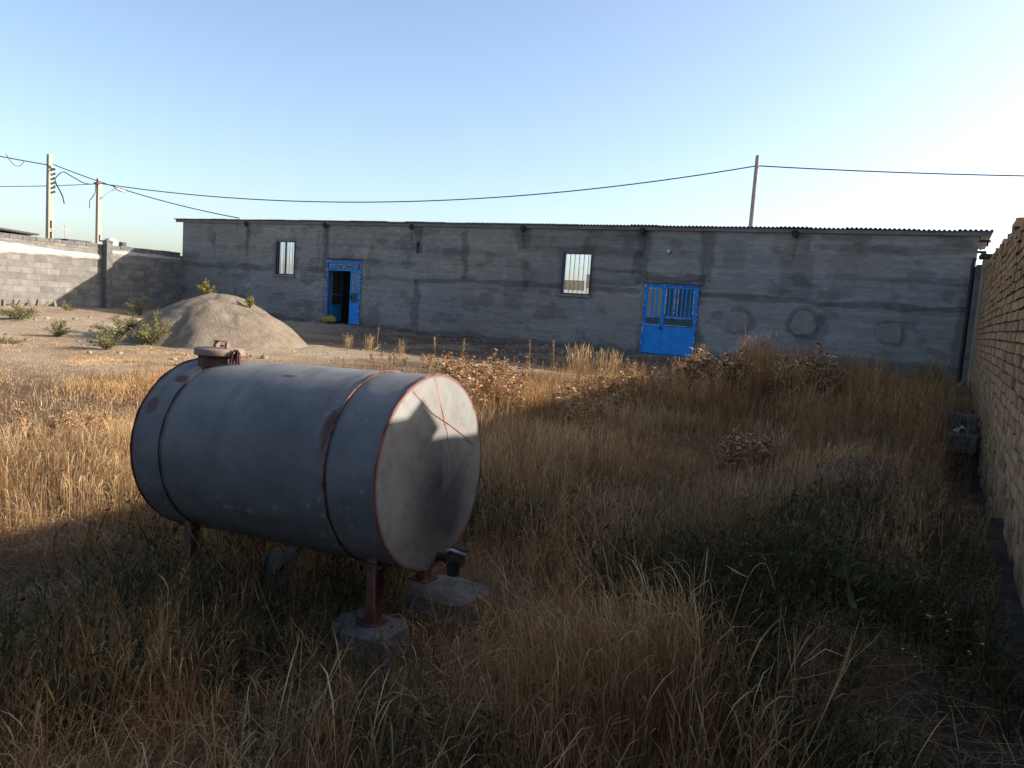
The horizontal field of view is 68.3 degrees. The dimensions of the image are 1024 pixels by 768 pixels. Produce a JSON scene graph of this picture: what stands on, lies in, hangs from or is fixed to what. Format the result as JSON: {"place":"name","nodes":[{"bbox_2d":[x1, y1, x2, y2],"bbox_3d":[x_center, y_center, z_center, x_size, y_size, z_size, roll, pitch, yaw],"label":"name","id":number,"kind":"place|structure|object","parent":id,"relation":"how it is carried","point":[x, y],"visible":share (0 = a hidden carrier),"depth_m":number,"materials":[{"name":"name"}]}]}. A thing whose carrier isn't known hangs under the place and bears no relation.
{"place":"outdoors","nodes":[
{"label":"outdoors","id":0,"kind":"place"},
{"bbox_2d":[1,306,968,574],"bbox_3d":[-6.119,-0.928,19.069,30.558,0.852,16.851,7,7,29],"label":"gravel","id":1,"kind":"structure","parent":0,"point":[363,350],"depth_m":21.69,"materials":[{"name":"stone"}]},
{"bbox_2d":[0,305,1023,767],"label":"dry grass","id":2,"kind":"structure","parent":0,"point":[902,411],"depth_m":4.53,"materials":[{"name":"plant"}]},
{"bbox_2d":[0,305,1023,767],"bbox_3d":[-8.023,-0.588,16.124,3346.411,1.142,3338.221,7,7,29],"label":"ground","id":3,"kind":"structure","parent":0,"point":[320,341],"depth_m":5.17,"materials":[{"name":"soil"}]},
{"bbox_2d":[0,337,29,343],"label":"weed plant","id":4,"kind":"object","parent":3,"relation":"on","point":[3,341],"visible":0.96,"depth_m":17.23,"materials":[{"name":"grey plant"}]},
{"bbox_2d":[4,400,30,441],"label":"dry thistle","id":5,"kind":"object","parent":3,"relation":"on","point":[24,416],"visible":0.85,"depth_m":7.89,"materials":[{"name":"plant"}]},
{"bbox_2d":[0,227,38,235],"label":"building","id":6,"kind":"structure","parent":3,"relation":"on","point":[11,231],"depth_m":37.21,"materials":[{"name":"metal"}]},
{"bbox_2d":[0,301,39,319],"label":"shrub","id":7,"kind":"object","parent":3,"relation":"on","point":[20,314],"visible":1,"depth_m":22.47,"materials":[{"name":"green plant"}]},
{"bbox_2d":[45,154,55,238],"bbox_3d":[-21.132,-7.147,34.510,0.390,6.556,0.285,7,7,29],"label":"utility pole","id":8,"kind":"object","parent":3,"relation":"on","point":[50,167],"visible":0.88,"depth_m":34.31,"materials":[{"name":"concrete"}]},
{"bbox_2d":[53,164,239,218],"bbox_3d":[-16.237,-8.517,33.125,9.918,2.137,0.044,5,6,15],"label":"overhead wire","id":9,"kind":"object","parent":8,"relation":"attached to","point":[146,196],"visible":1,"depth_m":33.08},
{"bbox_2d":[45,412,65,435],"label":"dry thistle","id":10,"kind":"object","parent":3,"relation":"on","point":[54,422],"visible":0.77,"depth_m":8.24,"materials":[{"name":"plant"}]},
{"bbox_2d":[43,318,72,336],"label":"shrub","id":11,"kind":"object","parent":3,"relation":"on","point":[59,331],"visible":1,"depth_m":19.19,"materials":[{"name":"green plant"}]},
{"bbox_2d":[57,411,75,438],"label":"dry thistle","id":12,"kind":"object","parent":3,"relation":"on","point":[65,420],"visible":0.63,"depth_m":8.18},
{"bbox_2d":[64,414,79,436],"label":"dry thistle","id":13,"kind":"object","parent":3,"relation":"on","point":[71,418],"visible":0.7,"depth_m":8.14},
{"bbox_2d":[0,233,181,307],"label":"block wall","id":14,"kind":"structure","parent":3,"relation":"on","point":[106,274],"depth_m":29.82,"materials":[{"name":"concrete"}]},
{"bbox_2d":[84,405,104,441],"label":"dry thistle","id":15,"kind":"object","parent":3,"relation":"on","point":[87,418],"visible":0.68,"depth_m":7.78,"materials":[{"name":"plant"}]},
{"bbox_2d":[93,178,101,243],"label":"utility pole","id":16,"kind":"object","parent":3,"relation":"on","point":[98,212],"visible":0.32,"depth_m":40.38,"materials":[{"name":"concrete"}]},
{"bbox_2d":[0,184,90,186],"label":"overhead wire","id":17,"kind":"object","parent":16,"relation":"attached to","point":[44,185],"visible":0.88,"depth_m":36.93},
{"bbox_2d":[99,166,754,202],"bbox_3d":[-5.777,-9.796,36.442,33.560,2.284,0.052,5,6,13],"label":"overhead wire","id":18,"kind":"object","parent":16,"relation":"attached to","point":[443,200],"visible":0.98,"depth_m":35.86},
{"bbox_2d":[89,411,112,437],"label":"dry thistle","id":19,"kind":"object","parent":3,"relation":"on","point":[105,416],"visible":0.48,"depth_m":7.98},
{"bbox_2d":[86,330,126,349],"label":"shrub","id":20,"kind":"object","parent":3,"relation":"on","point":[104,343],"visible":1,"depth_m":17.09,"materials":[{"name":"green plant"}]},
{"bbox_2d":[89,312,138,337],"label":"shrub","id":21,"kind":"object","parent":3,"relation":"on","point":[130,322],"visible":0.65,"depth_m":19.61,"materials":[{"name":"green plant"}]},
{"bbox_2d":[105,238,125,245],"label":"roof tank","id":22,"kind":"object","parent":3,"relation":"on","point":[115,242],"visible":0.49,"depth_m":67.92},
{"bbox_2d":[120,296,158,314],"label":"shrub","id":23,"kind":"object","parent":3,"relation":"on","point":[135,308],"visible":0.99,"depth_m":27.13,"materials":[{"name":"green plant"}]},
{"bbox_2d":[120,309,174,343],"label":"shrub","id":24,"kind":"object","parent":3,"relation":"on","point":[144,331],"visible":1,"depth_m":18.50,"materials":[{"name":"green plant"}]},
{"bbox_2d":[121,293,307,350],"bbox_3d":[-8.106,-1.729,20.636,6.522,1.509,6.101,7,7,29],"label":"sand heap","id":25,"kind":"object","parent":3,"relation":"on","point":[207,319],"visible":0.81,"depth_m":19.34,"materials":[{"name":"sand"}]},
{"bbox_2d":[196,278,217,293],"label":"weed plant","id":26,"kind":"object","parent":25,"relation":"on","point":[205,289],"visible":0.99,"depth_m":20.70,"materials":[{"name":"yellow plant"}]},
{"bbox_2d":[244,296,254,307],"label":"weed plant","id":27,"kind":"object","parent":25,"relation":"on","point":[250,301],"visible":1,"depth_m":20.36,"materials":[{"name":"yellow plant"}]},
{"bbox_2d":[262,547,300,601],"bbox_3d":[-1.366,1.122,4.439,0.178,0.300,0.190,7,7,29],"label":"concrete block","id":28,"kind":"object","parent":3,"relation":"on","point":[275,556],"depth_m":4.38,"materials":[{"name":"concrete"}]},
{"bbox_2d":[316,322,360,326],"bbox_3d":[-6.918,-2.126,28.893,2.467,0.361,0.642,7,7,29],"label":"doorstep","id":29,"kind":"object","parent":3,"relation":"on","point":[338,324],"visible":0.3,"depth_m":28.46,"materials":[{"name":"concrete"}]},
{"bbox_2d":[320,315,335,322],"bbox_3d":[-7.072,-2.483,29.043,0.779,0.336,0.342,7,7,29],"label":"sack","id":30,"kind":"object","parent":29,"relation":"on","point":[328,319],"visible":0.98,"depth_m":28.89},
{"bbox_2d":[363,335,375,350],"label":"grass tuft","id":31,"kind":"object","parent":3,"relation":"on","point":[369,345],"visible":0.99,"depth_m":20.64,"materials":[{"name":"plant"}]},
{"bbox_2d":[331,608,409,666],"bbox_3d":[-0.718,1.356,3.827,0.364,0.362,0.304,7,7,29],"label":"concrete footing","id":32,"kind":"object","parent":3,"relation":"on","point":[368,632],"visible":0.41,"depth_m":3.72,"materials":[{"name":"concrete"}]},
{"bbox_2d":[130,340,481,627],"bbox_3d":[-1.080,0.564,4.220,1.905,1.505,1.015,7,7,26],"label":"water tank","id":33,"kind":"object","parent":32,"relation":"on","point":[332,460],"visible":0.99,"depth_m":3.81,"materials":[{"name":"metal"}]},
{"bbox_2d":[437,350,454,373],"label":"dry thistle","id":34,"kind":"object","parent":3,"relation":"on","point":[447,356],"visible":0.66,"depth_m":15.16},
{"bbox_2d":[436,356,458,373],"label":"dry thistle","id":35,"kind":"object","parent":3,"relation":"on","point":[449,362],"visible":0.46,"depth_m":13.76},
{"bbox_2d":[406,575,490,625],"bbox_3d":[-0.365,1.322,4.359,0.411,0.364,0.380,7,7,29],"label":"concrete footing","id":36,"kind":"object","parent":3,"relation":"on","point":[422,600],"visible":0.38,"depth_m":4.24,"materials":[{"name":"concrete"}]},
{"bbox_2d":[444,357,469,375],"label":"dry thistle","id":37,"kind":"object","parent":3,"relation":"on","point":[464,370],"visible":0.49,"depth_m":12.59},
{"bbox_2d":[446,366,472,387],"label":"dry thistle","id":38,"kind":"object","parent":3,"relation":"on","point":[455,373],"visible":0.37,"depth_m":11.55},
{"bbox_2d":[457,373,481,396],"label":"dry thistle","id":39,"kind":"object","parent":3,"relation":"on","point":[467,383],"visible":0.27,"depth_m":11.02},
{"bbox_2d":[471,392,489,418],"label":"dry thistle","id":40,"kind":"object","parent":3,"relation":"on","point":[483,402],"visible":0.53,"depth_m":10.41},
{"bbox_2d":[468,372,494,413],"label":"dry thistle","id":41,"kind":"object","parent":3,"relation":"on","point":[476,384],"visible":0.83,"depth_m":10.49,"materials":[{"name":"plant"}]},
{"bbox_2d":[374,661,591,765],"bbox_3d":[-0.248,1.324,3.103,1.001,0.276,0.623,7,7,29],"label":"twig heap","id":42,"kind":"object","parent":3,"relation":"on","point":[432,718],"visible":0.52,"depth_m":3.07,"materials":[{"name":"plant"}]},
{"bbox_2d":[473,365,493,382],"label":"dry thistle","id":43,"kind":"object","parent":3,"relation":"on","point":[485,367],"visible":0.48,"depth_m":12.37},
{"bbox_2d":[482,370,503,397],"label":"dry thistle","id":44,"kind":"object","parent":3,"relation":"on","point":[494,372],"visible":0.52,"depth_m":11.60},
{"bbox_2d":[428,634,568,705],"bbox_3d":[-0.045,1.213,3.202,0.700,0.506,0.150,7,7,30],"label":"broken reed","id":45,"kind":"object","parent":3,"relation":"on","point":[488,653],"visible":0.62,"depth_m":3.18,"materials":[{"name":"plant"}]},
{"bbox_2d":[493,356,508,381],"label":"dry thistle","id":46,"kind":"object","parent":3,"relation":"on","point":[504,369],"visible":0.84,"depth_m":14.11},
{"bbox_2d":[492,389,513,416],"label":"dry thistle","id":47,"kind":"object","parent":3,"relation":"on","point":[503,396],"visible":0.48,"depth_m":10.62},
{"bbox_2d":[501,385,519,409],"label":"dry thistle","id":48,"kind":"object","parent":3,"relation":"on","point":[509,389],"visible":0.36,"depth_m":10.86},
{"bbox_2d":[0,431,1023,767],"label":"green undergrowth","id":49,"kind":"object","parent":3,"relation":"on","point":[768,593],"visible":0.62,"depth_m":3.90,"materials":[{"name":"plant"}]},
{"bbox_2d":[511,392,526,419],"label":"dry thistle","id":50,"kind":"object","parent":3,"relation":"on","point":[521,402],"visible":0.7,"depth_m":10.53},
{"bbox_2d":[511,369,529,389],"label":"dry thistle","id":51,"kind":"object","parent":3,"relation":"on","point":[522,378],"visible":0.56,"depth_m":12.87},
{"bbox_2d":[510,361,534,376],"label":"dry thistle","id":52,"kind":"object","parent":3,"relation":"on","point":[525,368],"visible":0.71,"depth_m":13.91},
{"bbox_2d":[547,385,567,413],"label":"dry thistle","id":53,"kind":"object","parent":3,"relation":"on","point":[558,400],"visible":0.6,"depth_m":11.36,"materials":[{"name":"plant"}]},
{"bbox_2d":[562,343,585,374],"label":"grass tuft","id":54,"kind":"object","parent":3,"relation":"on","point":[574,359],"visible":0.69,"depth_m":17.32,"materials":[{"name":"plant"}]},
{"bbox_2d":[564,397,587,429],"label":"dry thistle","id":55,"kind":"object","parent":3,"relation":"on","point":[571,414],"visible":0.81,"depth_m":10.24,"materials":[{"name":"plant"}]},
{"bbox_2d":[561,379,591,416],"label":"dry thistle","id":56,"kind":"object","parent":3,"relation":"on","point":[569,389],"visible":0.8,"depth_m":11.42,"materials":[{"name":"plant"}]},
{"bbox_2d":[173,218,993,383],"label":"warehouse","id":57,"kind":"structure","parent":3,"relation":"on","point":[903,295],"depth_m":23.25,"materials":[{"name":"concrete"}]},
{"bbox_2d":[273,241,295,276],"bbox_3d":[-9.120,-5.034,30.323,1.179,1.415,0.114,7,7,29],"label":"window","id":58,"kind":"structure","parent":57,"relation":"in","point":[277,242],"depth_m":30.36,"materials":[{"name":"paint"}]},
{"bbox_2d":[325,258,361,324],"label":"door","id":59,"kind":"structure","parent":57,"relation":"in","point":[336,277],"depth_m":28.89,"materials":[{"name":"blue paint"}]},
{"bbox_2d":[558,252,592,297],"bbox_3d":[2.038,-3.474,24.003,1.146,1.385,0.092,7,7,30],"label":"window","id":60,"kind":"structure","parent":57,"relation":"in","point":[562,293],"depth_m":24.05,"materials":[{"name":"paint"}]},
{"bbox_2d":[639,282,701,356],"bbox_3d":[4.710,-1.932,22.565,1.810,2.135,0.131,7,7,29],"label":"door","id":61,"kind":"structure","parent":57,"relation":"in","point":[669,316],"depth_m":22.57,"materials":[{"name":"blue paint"}]},
{"bbox_2d":[568,343,599,375],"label":"grass tuft","id":62,"kind":"object","parent":3,"relation":"on","point":[586,357],"visible":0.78,"depth_m":16.97,"materials":[{"name":"plant"}]},
{"bbox_2d":[578,376,596,403],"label":"dry thistle","id":63,"kind":"object","parent":3,"relation":"on","point":[583,392],"visible":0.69,"depth_m":12.18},
{"bbox_2d":[580,407,599,432],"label":"dry thistle","id":64,"kind":"object","parent":3,"relation":"on","point":[590,418],"visible":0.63,"depth_m":10.11,"materials":[{"name":"plant"}]},
{"bbox_2d":[588,386,605,406],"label":"dry thistle","id":65,"kind":"object","parent":3,"relation":"on","point":[596,394],"visible":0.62,"depth_m":12.23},
{"bbox_2d":[590,398,604,420],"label":"dry thistle","id":66,"kind":"object","parent":3,"relation":"on","point":[602,405],"visible":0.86,"depth_m":10.82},
{"bbox_2d":[589,367,609,400],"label":"dry thistle","id":67,"kind":"object","parent":3,"relation":"on","point":[603,380],"visible":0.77,"depth_m":12.78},
{"bbox_2d":[590,348,612,375],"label":"grass tuft","id":68,"kind":"object","parent":3,"relation":"on","point":[600,361],"visible":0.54,"depth_m":17.02,"materials":[{"name":"plant"}]},
{"bbox_2d":[599,347,629,376],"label":"grass tuft","id":69,"kind":"object","parent":3,"relation":"on","point":[612,355],"visible":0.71,"depth_m":16.65,"materials":[{"name":"plant"}]},
{"bbox_2d":[606,392,625,416],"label":"dry thistle","id":70,"kind":"object","parent":3,"relation":"on","point":[615,402],"visible":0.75,"depth_m":11.31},
{"bbox_2d":[610,381,628,416],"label":"dry thistle","id":71,"kind":"object","parent":3,"relation":"on","point":[618,393],"visible":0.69,"depth_m":11.38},
{"bbox_2d":[621,367,637,397],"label":"dry thistle","id":72,"kind":"object","parent":3,"relation":"on","point":[623,376],"visible":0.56,"depth_m":12.95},
{"bbox_2d":[619,376,641,407],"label":"dry thistle","id":73,"kind":"object","parent":3,"relation":"on","point":[633,383],"visible":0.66,"depth_m":12.43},
{"bbox_2d":[581,570,689,693],"bbox_3d":[0.534,1.159,3.273,0.441,0.713,0.194,10,8,44],"label":"broken reed","id":74,"kind":"object","parent":3,"relation":"on","point":[646,601],"visible":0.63,"depth_m":3.21,"materials":[{"name":"plant"}]},
{"bbox_2d":[647,366,669,387],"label":"dry thistle","id":75,"kind":"object","parent":3,"relation":"on","point":[649,375],"visible":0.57,"depth_m":13.19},
{"bbox_2d":[626,352,698,359],"bbox_3d":[4.455,-0.677,22.554,2.176,0.405,0.434,7,7,29],"label":"doorstep","id":76,"kind":"object","parent":3,"relation":"on","point":[689,358],"visible":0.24,"depth_m":22.38,"materials":[{"name":"concrete"}]},
{"bbox_2d":[668,345,703,396],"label":"dry thistle","id":77,"kind":"object","parent":3,"relation":"on","point":[691,365],"visible":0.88,"depth_m":13.72,"materials":[{"name":"plant"}]},
{"bbox_2d":[673,347,702,384],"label":"dry thistle","id":78,"kind":"object","parent":3,"relation":"on","point":[694,362],"visible":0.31,"depth_m":13.95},
{"bbox_2d":[679,354,720,379],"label":"dry thistle","id":79,"kind":"object","parent":3,"relation":"on","point":[701,356],"visible":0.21,"depth_m":13.91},
{"bbox_2d":[685,344,720,377],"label":"dry thistle","id":80,"kind":"object","parent":3,"relation":"on","point":[708,359],"visible":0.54,"depth_m":13.85,"materials":[{"name":"plant"}]},
{"bbox_2d":[688,363,717,383],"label":"dry thistle","id":81,"kind":"object","parent":3,"relation":"on","point":[699,368],"visible":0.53,"depth_m":13.63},
{"bbox_2d":[700,367,731,405],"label":"dry thistle","id":82,"kind":"object","parent":3,"relation":"on","point":[710,379],"visible":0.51,"depth_m":13.09,"materials":[{"name":"plant"}]},
{"bbox_2d":[715,433,739,461],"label":"dry thistle","id":83,"kind":"object","parent":3,"relation":"on","point":[722,436],"visible":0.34,"depth_m":8.55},
{"bbox_2d":[719,435,743,471],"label":"dry thistle","id":84,"kind":"object","parent":3,"relation":"on","point":[724,458],"visible":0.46,"depth_m":8.22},
{"bbox_2d":[716,437,747,474],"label":"dry thistle","id":85,"kind":"object","parent":3,"relation":"on","point":[732,454],"visible":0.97,"depth_m":8.04,"materials":[{"name":"plant"}]},
{"bbox_2d":[714,349,757,406],"bbox_3d":[3.860,-0.103,13.348,0.748,1.041,0.694,-1,7,-18],"label":"dry thistle","id":86,"kind":"object","parent":3,"relation":"on","point":[723,363],"visible":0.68,"depth_m":13.23,"materials":[{"name":"plant"}]},
{"bbox_2d":[726,425,748,466],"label":"dry thistle","id":87,"kind":"object","parent":3,"relation":"on","point":[738,432],"visible":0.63,"depth_m":8.53,"materials":[{"name":"plant"}]},
{"bbox_2d":[722,358,753,403],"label":"dry thistle","id":88,"kind":"object","parent":3,"relation":"on","point":[739,359],"visible":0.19,"depth_m":13.39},
{"bbox_2d":[729,436,750,466],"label":"dry thistle","id":89,"kind":"object","parent":3,"relation":"on","point":[737,439],"visible":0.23,"depth_m":8.36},
{"bbox_2d":[728,350,762,399],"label":"dry thistle","id":90,"kind":"object","parent":3,"relation":"on","point":[735,370],"visible":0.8,"depth_m":13.11,"materials":[{"name":"plant"}]},
{"bbox_2d":[713,552,778,710],"bbox_3d":[1.027,1.106,3.296,0.293,0.834,0.206,7,7,29],"label":"broken reed","id":91,"kind":"object","parent":3,"relation":"on","point":[739,600],"visible":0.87,"depth_m":3.31,"materials":[{"name":"plant"}]},
{"bbox_2d":[739,533,758,613],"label":"flowering weed","id":92,"kind":"object","parent":3,"relation":"on","point":[749,551],"visible":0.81,"depth_m":4.34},
{"bbox_2d":[749,155,759,226],"bbox_3d":[10.323,-5.672,32.980,0.253,8.430,0.260,7,7,29],"label":"utility pole","id":93,"kind":"object","parent":3,"relation":"on","point":[753,198],"visible":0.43,"depth_m":32.64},
{"bbox_2d":[759,165,1023,176],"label":"overhead wire","id":94,"kind":"object","parent":93,"relation":"attached to","point":[889,171],"visible":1,"depth_m":31.48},
{"bbox_2d":[740,431,779,473],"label":"dry thistle","id":95,"kind":"object","parent":3,"relation":"on","point":[753,444],"visible":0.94,"depth_m":8.08,"materials":[{"name":"plant"}]},
{"bbox_2d":[757,437,779,467],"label":"dry thistle","id":96,"kind":"object","parent":3,"relation":"on","point":[766,447],"visible":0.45,"depth_m":8.40,"materials":[{"name":"plant"}]},
{"bbox_2d":[767,352,799,389],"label":"dry thistle","id":97,"kind":"object","parent":3,"relation":"on","point":[780,354],"visible":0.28,"depth_m":13.63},
{"bbox_2d":[779,362,800,404],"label":"dry thistle","id":98,"kind":"object","parent":3,"relation":"on","point":[787,384],"visible":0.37,"depth_m":12.92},
{"bbox_2d":[781,469,805,528],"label":"flowering weed","id":99,"kind":"object","parent":3,"relation":"on","point":[796,495],"visible":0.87,"depth_m":6.15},
{"bbox_2d":[778,357,817,405],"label":"dry thistle","id":100,"kind":"object","parent":3,"relation":"on","point":[808,365],"visible":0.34,"depth_m":12.93,"materials":[{"name":"plant"}]},
{"bbox_2d":[787,356,817,400],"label":"dry thistle","id":101,"kind":"object","parent":3,"relation":"on","point":[799,360],"visible":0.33,"depth_m":13.04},
{"bbox_2d":[795,343,839,408],"bbox_3d":[5.144,-0.064,12.749,0.642,1.255,0.694,8,10,31],"label":"dry thistle","id":102,"kind":"object","parent":3,"relation":"on","point":[820,367],"visible":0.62,"depth_m":12.78,"materials":[{"name":"plant"}]},
{"bbox_2d":[815,365,846,413],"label":"dry thistle","id":103,"kind":"object","parent":3,"relation":"on","point":[832,378],"visible":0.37,"depth_m":12.81,"materials":[{"name":"plant"}]},
{"bbox_2d":[819,353,850,413],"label":"dry thistle","id":104,"kind":"object","parent":3,"relation":"on","point":[827,354],"visible":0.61,"depth_m":12.78,"materials":[{"name":"plant"}]},
{"bbox_2d":[806,479,873,693],"bbox_3d":[1.592,1.012,3.700,0.409,1.024,0.272,7,7,29],"label":"tall weed","id":105,"kind":"object","parent":3,"relation":"on","point":[850,595],"visible":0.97,"depth_m":3.66,"materials":[{"name":"plant"}]},
{"bbox_2d":[901,601,950,723],"bbox_3d":[1.903,1.274,3.467,0.202,0.561,0.167,-2,8,-45],"label":"flowering weed","id":106,"kind":"object","parent":3,"relation":"on","point":[929,666],"visible":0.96,"depth_m":3.45,"materials":[{"name":"plant"}]},
{"bbox_2d":[929,612,983,709],"bbox_3d":[2.093,1.327,3.569,0.127,0.506,0.236,-1,8,-40],"label":"flowering weed","id":107,"kind":"object","parent":3,"relation":"on","point":[960,661],"visible":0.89,"depth_m":3.56,"materials":[{"name":"plant"}]},
{"bbox_2d":[942,431,977,454],"bbox_3d":[6.917,0.906,11.664,0.493,0.299,0.279,7,7,29],"label":"ditch slab","id":108,"kind":"object","parent":3,"relation":"on","point":[974,439],"depth_m":11.53,"materials":[{"name":"concrete"}]},
{"bbox_2d":[942,410,978,430],"bbox_3d":[7.315,0.662,12.348,0.536,0.392,0.334,7,7,29],"label":"ditch slab","id":109,"kind":"object","parent":3,"relation":"on","point":[966,425],"depth_m":12.19,"materials":[{"name":"concrete"}]},
{"bbox_2d":[961,252,995,385],"bbox_3d":[11.453,-1.348,18.357,0.603,3.582,1.872,7,7,29],"label":"drainpipe","id":110,"kind":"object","parent":3,"relation":"on","point":[975,313],"depth_m":18.11,"materials":[{"name":"metal"}]},
{"bbox_2d":[971,220,1023,609],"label":"brick wall","id":111,"kind":"structure","parent":3,"relation":"on","point":[998,370],"depth_m":8.87,"materials":[{"name":"brick"}]},
{"bbox_2d":[0,0,1023,293],"label":"sky","id":112,"kind":"structure","parent":0,"point":[293,100],"materials":[{"name":"blue"}]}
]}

